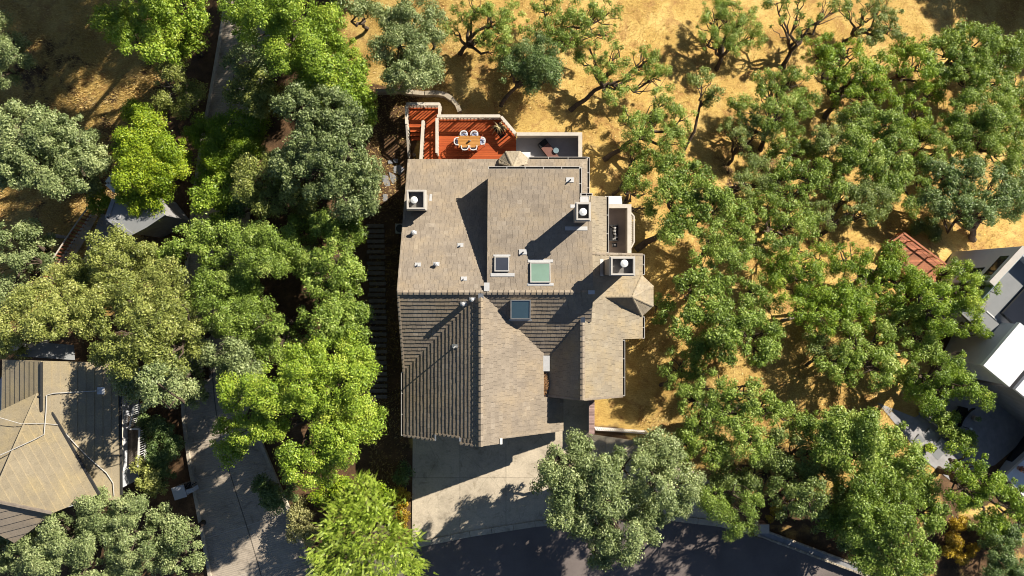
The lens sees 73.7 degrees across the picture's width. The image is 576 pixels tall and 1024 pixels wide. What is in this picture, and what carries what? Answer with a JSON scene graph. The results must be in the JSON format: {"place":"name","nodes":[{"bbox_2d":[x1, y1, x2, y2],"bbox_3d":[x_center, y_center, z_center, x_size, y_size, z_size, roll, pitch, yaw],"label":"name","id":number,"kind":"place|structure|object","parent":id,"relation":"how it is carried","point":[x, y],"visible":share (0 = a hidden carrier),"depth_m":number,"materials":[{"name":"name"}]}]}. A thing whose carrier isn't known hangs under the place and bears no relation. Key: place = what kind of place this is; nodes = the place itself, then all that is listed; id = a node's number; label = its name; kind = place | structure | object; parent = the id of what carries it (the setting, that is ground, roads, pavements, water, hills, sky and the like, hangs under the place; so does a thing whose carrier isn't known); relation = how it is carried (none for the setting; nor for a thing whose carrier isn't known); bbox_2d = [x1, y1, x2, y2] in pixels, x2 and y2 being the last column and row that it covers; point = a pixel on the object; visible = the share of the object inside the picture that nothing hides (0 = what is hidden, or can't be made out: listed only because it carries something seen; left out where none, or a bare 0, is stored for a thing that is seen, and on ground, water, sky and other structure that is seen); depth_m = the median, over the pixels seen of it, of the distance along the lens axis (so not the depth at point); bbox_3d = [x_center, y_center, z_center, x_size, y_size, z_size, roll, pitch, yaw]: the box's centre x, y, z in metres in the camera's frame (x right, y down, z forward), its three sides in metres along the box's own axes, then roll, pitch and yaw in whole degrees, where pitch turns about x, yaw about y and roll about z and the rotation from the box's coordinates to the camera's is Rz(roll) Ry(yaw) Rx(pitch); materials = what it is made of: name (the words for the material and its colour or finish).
{"place":"outdoors","nodes":[
{"label":"outdoors","id":0,"kind":"place"},
{"bbox_2d":[184,1,311,575],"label":"side driveway","id":1,"kind":"structure","parent":0,"point":[244,533],"depth_m":50.24,"materials":[{"name":"concrete"}]},
{"bbox_2d":[0,0,1023,575],"bbox_3d":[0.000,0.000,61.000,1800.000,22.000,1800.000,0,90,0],"label":"ground","id":2,"kind":"structure","parent":0,"point":[552,112],"depth_m":52.98,"materials":[{"name":"yellow plant"}]},
{"bbox_2d":[0,8,42,91],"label":"oak tree","id":3,"kind":"object","parent":2,"relation":"on","point":[9,41],"visible":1,"depth_m":50.87,"materials":[{"name":"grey plant"}]},
{"bbox_2d":[0,217,59,310],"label":"oak tree","id":4,"kind":"object","parent":2,"relation":"on","point":[34,261],"visible":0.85,"depth_m":48.38,"materials":[{"name":"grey plant"}]},
{"bbox_2d":[0,261,91,359],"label":"oak tree","id":5,"kind":"object","parent":2,"relation":"on","point":[60,307],"visible":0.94,"depth_m":45.89,"materials":[{"name":"green plant"}]},
{"bbox_2d":[0,97,113,202],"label":"oak tree","id":6,"kind":"object","parent":2,"relation":"on","point":[65,154],"visible":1,"depth_m":46.91,"materials":[{"name":"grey plant"}]},
{"bbox_2d":[0,340,139,542],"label":"ribbed roof house","id":7,"kind":"structure","parent":2,"relation":"on","point":[60,435],"depth_m":45.24,"materials":[{"name":"tile"}]},
{"bbox_2d":[0,485,158,575],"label":"oak tree","id":8,"kind":"object","parent":2,"relation":"on","point":[91,529],"visible":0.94,"depth_m":44.61,"materials":[{"name":"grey plant"}]},
{"bbox_2d":[63,221,166,294],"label":"oak tree","id":9,"kind":"object","parent":2,"relation":"on","point":[97,270],"visible":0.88,"depth_m":46.57,"materials":[{"name":"green plant"}]},
{"bbox_2d":[70,254,198,341],"bbox_3d":[-25.796,1.063,48.167,9.522,7.156,4.891,-17,90,0],"label":"oak tree","id":10,"kind":"object","parent":2,"relation":"on","point":[121,301],"visible":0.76,"depth_m":45.55,"materials":[{"name":"green plant"}]},
{"bbox_2d":[105,195,188,237],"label":"outbuilding","id":11,"kind":"structure","parent":2,"relation":"on","point":[174,215],"depth_m":48.30,"materials":[{"name":"grey"}]},
{"bbox_2d":[87,296,210,380],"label":"oak tree","id":12,"kind":"object","parent":2,"relation":"on","point":[148,342],"visible":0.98,"depth_m":41.79,"materials":[{"name":"green plant"}]},
{"bbox_2d":[84,0,213,68],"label":"broadleaf tree","id":13,"kind":"object","parent":2,"relation":"on","point":[125,27],"visible":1,"depth_m":46.99,"materials":[{"name":"green plant"}]},
{"bbox_2d":[107,96,194,220],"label":"broadleaf tree","id":14,"kind":"object","parent":2,"relation":"on","point":[158,161],"visible":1,"depth_m":47.05,"materials":[{"name":"green plant"}]},
{"bbox_2d":[105,353,211,412],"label":"oak tree","id":15,"kind":"object","parent":2,"relation":"on","point":[144,387],"visible":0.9,"depth_m":42.80,"materials":[{"name":"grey plant"}]},
{"bbox_2d":[137,420,182,493],"bbox_3d":[-25.198,12.148,49.228,3.217,2.994,5.414,0,90,0],"label":"shrub","id":16,"kind":"object","parent":2,"relation":"on","point":[157,459],"visible":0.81,"depth_m":48.48,"materials":[{"name":"green plant"}]},
{"bbox_2d":[136,502,206,575],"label":"oak tree","id":17,"kind":"object","parent":2,"relation":"on","point":[182,531],"visible":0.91,"depth_m":45.88,"materials":[{"name":"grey plant"}]},
{"bbox_2d":[149,56,209,120],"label":"oak tree","id":18,"kind":"object","parent":2,"relation":"on","point":[186,97],"visible":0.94,"depth_m":49.54,"materials":[{"name":"green plant"}]},
{"bbox_2d":[153,217,237,271],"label":"oak tree","id":19,"kind":"object","parent":2,"relation":"on","point":[206,236],"visible":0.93,"depth_m":46.89,"materials":[{"name":"green plant"}]},
{"bbox_2d":[187,156,237,231],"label":"broadleaf tree","id":20,"kind":"object","parent":2,"relation":"on","point":[208,196],"visible":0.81,"depth_m":48.19,"materials":[{"name":"green plant"}]},
{"bbox_2d":[178,257,264,338],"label":"oak tree","id":21,"kind":"object","parent":2,"relation":"on","point":[233,295],"visible":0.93,"depth_m":45.54,"materials":[{"name":"green plant"}]},
{"bbox_2d":[180,106,274,185],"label":"oak tree","id":22,"kind":"object","parent":2,"relation":"on","point":[225,142],"visible":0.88,"depth_m":48.33,"materials":[{"name":"green plant"}]},
{"bbox_2d":[196,315,272,399],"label":"oak tree","id":23,"kind":"object","parent":2,"relation":"on","point":[238,359],"visible":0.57,"depth_m":44.98,"materials":[{"name":"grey plant"}]},
{"bbox_2d":[180,0,316,575],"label":"driveway kerb","id":24,"kind":"structure","parent":2,"relation":"on","point":[265,454],"depth_m":50.30,"materials":[{"name":"concrete"}]},
{"bbox_2d":[219,24,278,80],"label":"oak tree","id":25,"kind":"object","parent":2,"relation":"on","point":[238,57],"visible":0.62,"depth_m":48.04,"materials":[{"name":"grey plant"}]},
{"bbox_2d":[221,60,285,122],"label":"oak tree","id":26,"kind":"object","parent":2,"relation":"on","point":[255,93],"visible":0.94,"depth_m":48.02,"materials":[{"name":"green plant"}]},
{"bbox_2d":[221,217,306,280],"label":"oak tree","id":27,"kind":"object","parent":2,"relation":"on","point":[269,247],"visible":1,"depth_m":45.13,"materials":[{"name":"green plant"}]},
{"bbox_2d":[233,280,305,365],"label":"oak tree","id":28,"kind":"object","parent":2,"relation":"on","point":[257,322],"visible":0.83,"depth_m":45.51,"materials":[{"name":"green plant"}]},
{"bbox_2d":[250,472,298,515],"bbox_3d":[-16.809,14.540,48.758,3.656,2.979,3.146,0,90,0],"label":"shrub","id":29,"kind":"object","parent":2,"relation":"on","point":[270,495],"visible":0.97,"depth_m":47.91,"materials":[{"name":"green plant"}]},
{"bbox_2d":[227,147,323,219],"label":"oak tree","id":30,"kind":"object","parent":2,"relation":"on","point":[245,180],"visible":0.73,"depth_m":46.40,"materials":[{"name":"green plant"}]},
{"bbox_2d":[216,0,350,80],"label":"broadleaf tree","id":31,"kind":"object","parent":2,"relation":"on","point":[312,37],"visible":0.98,"depth_m":44.35,"materials":[{"name":"green plant"}]},
{"bbox_2d":[209,323,388,491],"bbox_3d":[-13.628,8.425,44.928,12.608,10.868,9.551,-22,90,0],"label":"broadleaf tree","id":32,"kind":"object","parent":2,"relation":"on","point":[315,388],"visible":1,"depth_m":41.38,"materials":[{"name":"green plant"}]},
{"bbox_2d":[285,495,322,547],"bbox_3d":[-14.819,16.686,48.994,2.968,2.345,3.767,0,90,0],"label":"shrub","id":33,"kind":"object","parent":2,"relation":"on","point":[300,512],"visible":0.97,"depth_m":48.28,"materials":[{"name":"green plant"}]},
{"bbox_2d":[280,196,367,254],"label":"oak tree","id":34,"kind":"object","parent":2,"relation":"on","point":[340,231],"visible":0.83,"depth_m":46.82,"materials":[{"name":"green plant"}]},
{"bbox_2d":[286,235,367,316],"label":"oak tree","id":35,"kind":"object","parent":2,"relation":"on","point":[345,268],"visible":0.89,"depth_m":45.19,"materials":[{"name":"green plant"}]},
{"bbox_2d":[268,77,387,224],"bbox_3d":[-12.367,-9.041,47.622,7.750,10.334,9.902,0,90,0],"label":"oak tree","id":36,"kind":"object","parent":2,"relation":"on","point":[334,163],"visible":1,"depth_m":44.39,"materials":[{"name":"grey plant"}]},
{"bbox_2d":[280,51,379,126],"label":"broadleaf tree","id":37,"kind":"object","parent":2,"relation":"on","point":[353,80],"visible":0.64,"depth_m":45.80,"materials":[{"name":"green plant"}]},
{"bbox_2d":[296,276,375,363],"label":"oak tree","id":38,"kind":"object","parent":2,"relation":"on","point":[331,310],"visible":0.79,"depth_m":45.09,"materials":[{"name":"green plant"}]},
{"bbox_2d":[306,475,399,512],"bbox_3d":[-11.250,14.569,48.589,6.497,3.100,3.068,0,90,0],"label":"shrub","id":39,"kind":"object","parent":2,"relation":"on","point":[318,497],"visible":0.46,"depth_m":47.86,"materials":[{"name":"green plant"}]},
{"bbox_2d":[298,468,436,575],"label":"tree","id":40,"kind":"object","parent":2,"relation":"on","point":[376,514],"visible":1,"depth_m":44.76,"materials":[{"name":"green plant"}]},
{"bbox_2d":[366,224,387,397],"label":"garden steps","id":41,"kind":"structure","parent":2,"relation":"on","point":[377,300],"depth_m":50.86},
{"bbox_2d":[365,0,449,97],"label":"oak tree","id":42,"kind":"object","parent":2,"relation":"on","point":[418,62],"visible":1,"depth_m":46.57,"materials":[{"name":"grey plant"}]},
{"bbox_2d":[405,102,516,158],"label":"deck","id":43,"kind":"structure","parent":2,"relation":"on","point":[439,131],"depth_m":51.70,"materials":[{"name":"paint"}]},
{"bbox_2d":[437,0,526,62],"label":"oak tree","id":44,"kind":"object","parent":2,"relation":"on","point":[488,33],"visible":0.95,"depth_m":49.83,"materials":[{"name":"green plant"}]},
{"bbox_2d":[397,151,653,447],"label":"house","id":45,"kind":"structure","parent":2,"relation":"on","point":[517,280],"depth_m":45.37,"materials":[{"name":"paint"}]},
{"bbox_2d":[605,196,634,252],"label":"balcony","id":46,"kind":"structure","parent":45,"relation":"attached to","point":[620,216],"depth_m":49.00,"materials":[{"name":"paint"}]},
{"bbox_2d":[495,27,566,107],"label":"oak tree","id":47,"kind":"object","parent":2,"relation":"on","point":[534,75],"visible":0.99,"depth_m":50.02,"materials":[{"name":"green plant"}]},
{"bbox_2d":[516,132,581,156],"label":"patio terrace","id":48,"kind":"structure","parent":2,"relation":"on","point":[567,144],"depth_m":51.71,"materials":[{"name":"paint"}]},
{"bbox_2d":[517,0,623,52],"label":"oak tree","id":49,"kind":"object","parent":2,"relation":"on","point":[563,34],"visible":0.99,"depth_m":50.52,"materials":[{"name":"green plant"}]},
{"bbox_2d":[548,399,592,446],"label":"entry path","id":50,"kind":"structure","parent":2,"relation":"on","point":[575,413],"depth_m":49.90,"materials":[{"name":"concrete"}]},
{"bbox_2d":[413,515,749,547],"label":"kerb","id":51,"kind":"structure","parent":2,"relation":"on","point":[467,534],"depth_m":49.87,"materials":[{"name":"concrete"}]},
{"bbox_2d":[528,427,661,571],"bbox_3d":[5.252,13.901,45.871,8.893,8.572,8.606,18,90,0],"label":"oak tree","id":52,"kind":"object","parent":2,"relation":"on","point":[596,487],"visible":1,"depth_m":42.79,"materials":[{"name":"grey plant"}]},
{"bbox_2d":[568,37,675,112],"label":"oak tree","id":53,"kind":"object","parent":2,"relation":"on","point":[579,56],"visible":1,"depth_m":50.96,"materials":[{"name":"green plant"}]},
{"bbox_2d":[602,86,697,161],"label":"oak tree","id":54,"kind":"object","parent":2,"relation":"on","point":[645,134],"visible":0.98,"depth_m":50.41,"materials":[{"name":"green plant"}]},
{"bbox_2d":[632,425,706,547],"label":"oak tree","id":55,"kind":"object","parent":2,"relation":"on","point":[661,471],"visible":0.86,"depth_m":43.94,"materials":[{"name":"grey plant"}]},
{"bbox_2d":[655,345,713,390],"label":"oak tree","id":56,"kind":"object","parent":2,"relation":"on","point":[680,373],"visible":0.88,"depth_m":47.65,"materials":[{"name":"green plant"}]},
{"bbox_2d":[634,150,756,251],"bbox_3d":[13.446,-6.383,49.896,8.419,4.555,7.432,0,90,0],"label":"oak tree","id":57,"kind":"object","parent":2,"relation":"on","point":[693,198],"visible":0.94,"depth_m":48.55,"materials":[{"name":"green plant"}]},
{"bbox_2d":[666,263,737,344],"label":"oak tree","id":58,"kind":"object","parent":2,"relation":"on","point":[696,316],"visible":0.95,"depth_m":47.32,"materials":[{"name":"green plant"}]},
{"bbox_2d":[687,213,770,274],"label":"oak tree","id":59,"kind":"object","parent":2,"relation":"on","point":[727,246],"visible":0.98,"depth_m":48.23,"materials":[{"name":"green plant"}]},
{"bbox_2d":[695,484,764,542],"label":"oak tree","id":60,"kind":"object","parent":2,"relation":"on","point":[710,502],"visible":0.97,"depth_m":44.73,"materials":[{"name":"green plant"}]},
{"bbox_2d":[695,0,768,71],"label":"oak tree","id":61,"kind":"object","parent":2,"relation":"on","point":[721,8],"visible":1,"depth_m":53.60,"materials":[{"name":"green plant"}]},
{"bbox_2d":[684,302,786,367],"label":"oak tree","id":62,"kind":"object","parent":2,"relation":"on","point":[729,335],"visible":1,"depth_m":46.29,"materials":[{"name":"green plant"}]},
{"bbox_2d":[667,367,804,470],"bbox_3d":[15.247,8.762,47.228,9.832,5.986,7.013,0,90,0],"label":"oak tree","id":63,"kind":"object","parent":2,"relation":"on","point":[718,446],"visible":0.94,"depth_m":45.23,"materials":[{"name":"green plant"}]},
{"bbox_2d":[717,103,776,165],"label":"oak tree","id":64,"kind":"object","parent":2,"relation":"on","point":[740,130],"visible":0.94,"depth_m":52.56,"materials":[{"name":"green plant"}]},
{"bbox_2d":[730,149,780,204],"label":"oak tree","id":65,"kind":"object","parent":2,"relation":"on","point":[752,162],"visible":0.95,"depth_m":51.63,"materials":[{"name":"green plant"}]},
{"bbox_2d":[736,268,786,314],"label":"oak tree","id":66,"kind":"object","parent":2,"relation":"on","point":[747,299],"visible":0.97,"depth_m":48.61,"materials":[{"name":"green plant"}]},
{"bbox_2d":[701,425,846,504],"bbox_3d":[17.819,12.511,47.557,8.898,5.227,5.767,-35,90,0],"label":"oak tree","id":67,"kind":"object","parent":2,"relation":"on","point":[782,465],"visible":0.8,"depth_m":45.95,"materials":[{"name":"green plant"}]},
{"bbox_2d":[725,65,824,151],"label":"oak tree","id":68,"kind":"object","parent":2,"relation":"on","point":[763,88],"visible":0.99,"depth_m":52.58,"materials":[{"name":"green plant"}]},
{"bbox_2d":[745,188,825,259],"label":"oak tree","id":69,"kind":"object","parent":2,"relation":"on","point":[800,225],"visible":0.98,"depth_m":49.67,"materials":[{"name":"green plant"}]},
{"bbox_2d":[727,148,850,209],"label":"oak tree","id":70,"kind":"object","parent":2,"relation":"on","point":[786,177],"visible":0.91,"depth_m":51.66,"materials":[{"name":"green plant"}]},
{"bbox_2d":[756,238,841,309],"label":"oak tree","id":71,"kind":"object","parent":2,"relation":"on","point":[779,269],"visible":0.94,"depth_m":48.85,"materials":[{"name":"green plant"}]},
{"bbox_2d":[760,0,851,68],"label":"oak tree","id":72,"kind":"object","parent":2,"relation":"on","point":[768,4],"visible":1,"depth_m":54.91,"materials":[{"name":"green plant"}]},
{"bbox_2d":[767,476,850,533],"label":"oak tree","id":73,"kind":"object","parent":2,"relation":"on","point":[805,504],"visible":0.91,"depth_m":44.05,"materials":[{"name":"green plant"}]},
{"bbox_2d":[754,530,863,575],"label":"roadside wall","id":74,"kind":"structure","parent":2,"relation":"on","point":[807,550],"depth_m":49.62,"materials":[{"name":"concrete"}]},
{"bbox_2d":[780,109,855,163],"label":"oak tree","id":75,"kind":"object","parent":2,"relation":"on","point":[822,139],"visible":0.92,"depth_m":52.52,"materials":[{"name":"green plant"}]},
{"bbox_2d":[786,276,881,338],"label":"oak tree","id":76,"kind":"object","parent":2,"relation":"on","point":[854,302],"visible":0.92,"depth_m":48.32,"materials":[{"name":"green plant"}]},
{"bbox_2d":[800,31,897,119],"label":"oak tree","id":77,"kind":"object","parent":2,"relation":"on","point":[825,54],"visible":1,"depth_m":54.50,"materials":[{"name":"green plant"}]},
{"bbox_2d":[808,180,901,236],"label":"oak tree","id":78,"kind":"object","parent":2,"relation":"on","point":[831,223],"visible":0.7,"depth_m":52.51,"materials":[{"name":"green plant"}]},
{"bbox_2d":[813,316,925,407],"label":"oak tree","id":79,"kind":"object","parent":2,"relation":"on","point":[860,355],"visible":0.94,"depth_m":47.78,"materials":[{"name":"green plant"}]},
{"bbox_2d":[808,403,931,501],"bbox_3d":[24.610,10.975,46.788,10.116,7.285,5.240,24,90,0],"label":"oak tree","id":80,"kind":"object","parent":2,"relation":"on","point":[868,442],"visible":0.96,"depth_m":44.34,"materials":[{"name":"green plant"}]},
{"bbox_2d":[844,171,897,221],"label":"oak tree","id":81,"kind":"object","parent":2,"relation":"on","point":[864,189],"visible":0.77,"depth_m":52.71,"materials":[{"name":"green plant"}]},
{"bbox_2d":[836,0,907,48],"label":"oak tree","id":82,"kind":"object","parent":2,"relation":"on","point":[875,34],"visible":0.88,"depth_m":56.01,"materials":[{"name":"green plant"}]},
{"bbox_2d":[833,97,920,203],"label":"oak tree","id":83,"kind":"object","parent":2,"relation":"on","point":[881,159],"visible":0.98,"depth_m":52.87,"materials":[{"name":"green plant"}]},
{"bbox_2d":[828,239,933,324],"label":"oak tree","id":84,"kind":"object","parent":2,"relation":"on","point":[873,281],"visible":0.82,"depth_m":50.17,"materials":[{"name":"green plant"}]},
{"bbox_2d":[815,469,952,575],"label":"oak tree","id":85,"kind":"object","parent":2,"relation":"on","point":[862,528],"visible":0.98,"depth_m":43.84,"materials":[{"name":"green plant"}]},
{"bbox_2d":[886,81,933,143],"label":"oak tree","id":86,"kind":"object","parent":2,"relation":"on","point":[910,122],"visible":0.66,"depth_m":55.67,"materials":[{"name":"green plant"}]},
{"bbox_2d":[886,232,945,297],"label":"old red deck","id":87,"kind":"structure","parent":2,"relation":"on","point":[922,258],"depth_m":54.25,"materials":[{"name":"red wood"}]},
{"bbox_2d":[882,298,950,375],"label":"oak tree","id":88,"kind":"object","parent":2,"relation":"on","point":[931,347],"visible":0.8,"depth_m":49.46,"materials":[{"name":"green plant"}]},
{"bbox_2d":[886,33,947,110],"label":"oak tree","id":89,"kind":"object","parent":2,"relation":"on","point":[915,50],"visible":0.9,"depth_m":56.03,"materials":[{"name":"green plant"}]},
{"bbox_2d":[901,122,956,218],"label":"oak tree","id":90,"kind":"object","parent":2,"relation":"on","point":[910,203],"visible":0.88,"depth_m":54.39,"materials":[{"name":"green plant"}]},
{"bbox_2d":[895,265,970,339],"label":"oak tree","id":91,"kind":"object","parent":2,"relation":"on","point":[942,308],"visible":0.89,"depth_m":47.95,"materials":[{"name":"green plant"}]},
{"bbox_2d":[902,349,996,416],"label":"oak tree","id":92,"kind":"object","parent":2,"relation":"on","point":[928,389],"visible":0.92,"depth_m":46.53,"materials":[{"name":"green plant"}]},
{"bbox_2d":[921,407,978,450],"bbox_3d":[33.081,10.415,51.258,2.584,1.582,5.286,-42,90,0],"label":"shrub","id":93,"kind":"object","parent":2,"relation":"on","point":[950,427],"visible":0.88,"depth_m":50.89,"materials":[{"name":"green plant"}]},
{"bbox_2d":[878,382,1023,479],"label":"court paving","id":94,"kind":"structure","parent":2,"relation":"on","point":[999,430],"depth_m":52.38,"materials":[{"name":"grey concrete"}]},
{"bbox_2d":[931,256,1001,318],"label":"oak tree","id":95,"kind":"object","parent":2,"relation":"on","point":[944,273],"visible":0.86,"depth_m":49.45,"materials":[{"name":"green plant"}]},
{"bbox_2d":[914,152,1023,242],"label":"oak tree","id":96,"kind":"object","parent":2,"relation":"on","point":[1004,196],"visible":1,"depth_m":53.68,"materials":[{"name":"green plant"}]},
{"bbox_2d":[923,17,1023,108],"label":"oak tree","id":97,"kind":"object","parent":2,"relation":"on","point":[966,66],"visible":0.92,"depth_m":56.15,"materials":[{"name":"green plant"}]},
{"bbox_2d":[930,246,1023,496],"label":"modern house","id":98,"kind":"structure","parent":2,"relation":"on","point":[996,363],"depth_m":50.00,"materials":[{"name":"white paint"}]},
{"bbox_2d":[936,440,1023,534],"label":"oak tree","id":99,"kind":"object","parent":2,"relation":"on","point":[964,475],"visible":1,"depth_m":45.22,"materials":[{"name":"green plant"}]},
{"bbox_2d":[938,84,1023,177],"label":"oak tree","id":100,"kind":"object","parent":2,"relation":"on","point":[992,121],"visible":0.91,"depth_m":55.09,"materials":[{"name":"green plant"}]},
{"bbox_2d":[977,523,1023,575],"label":"oak tree","id":101,"kind":"object","parent":2,"relation":"on","point":[1005,556],"visible":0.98,"depth_m":48.45,"materials":[{"name":"green plant"}]},
{"bbox_2d":[335,521,870,575],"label":"road","id":102,"kind":"structure","parent":0,"point":[687,549],"depth_m":49.97,"materials":[{"name":"grey asphalt"}]},
{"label":"driveway base","id":103,"kind":"structure","parent":0,"visible":0},
{"bbox_2d":[412,433,717,539],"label":"driveway","id":104,"kind":"structure","parent":103,"relation":"on","point":[457,487],"depth_m":49.92,"materials":[{"name":"concrete"}]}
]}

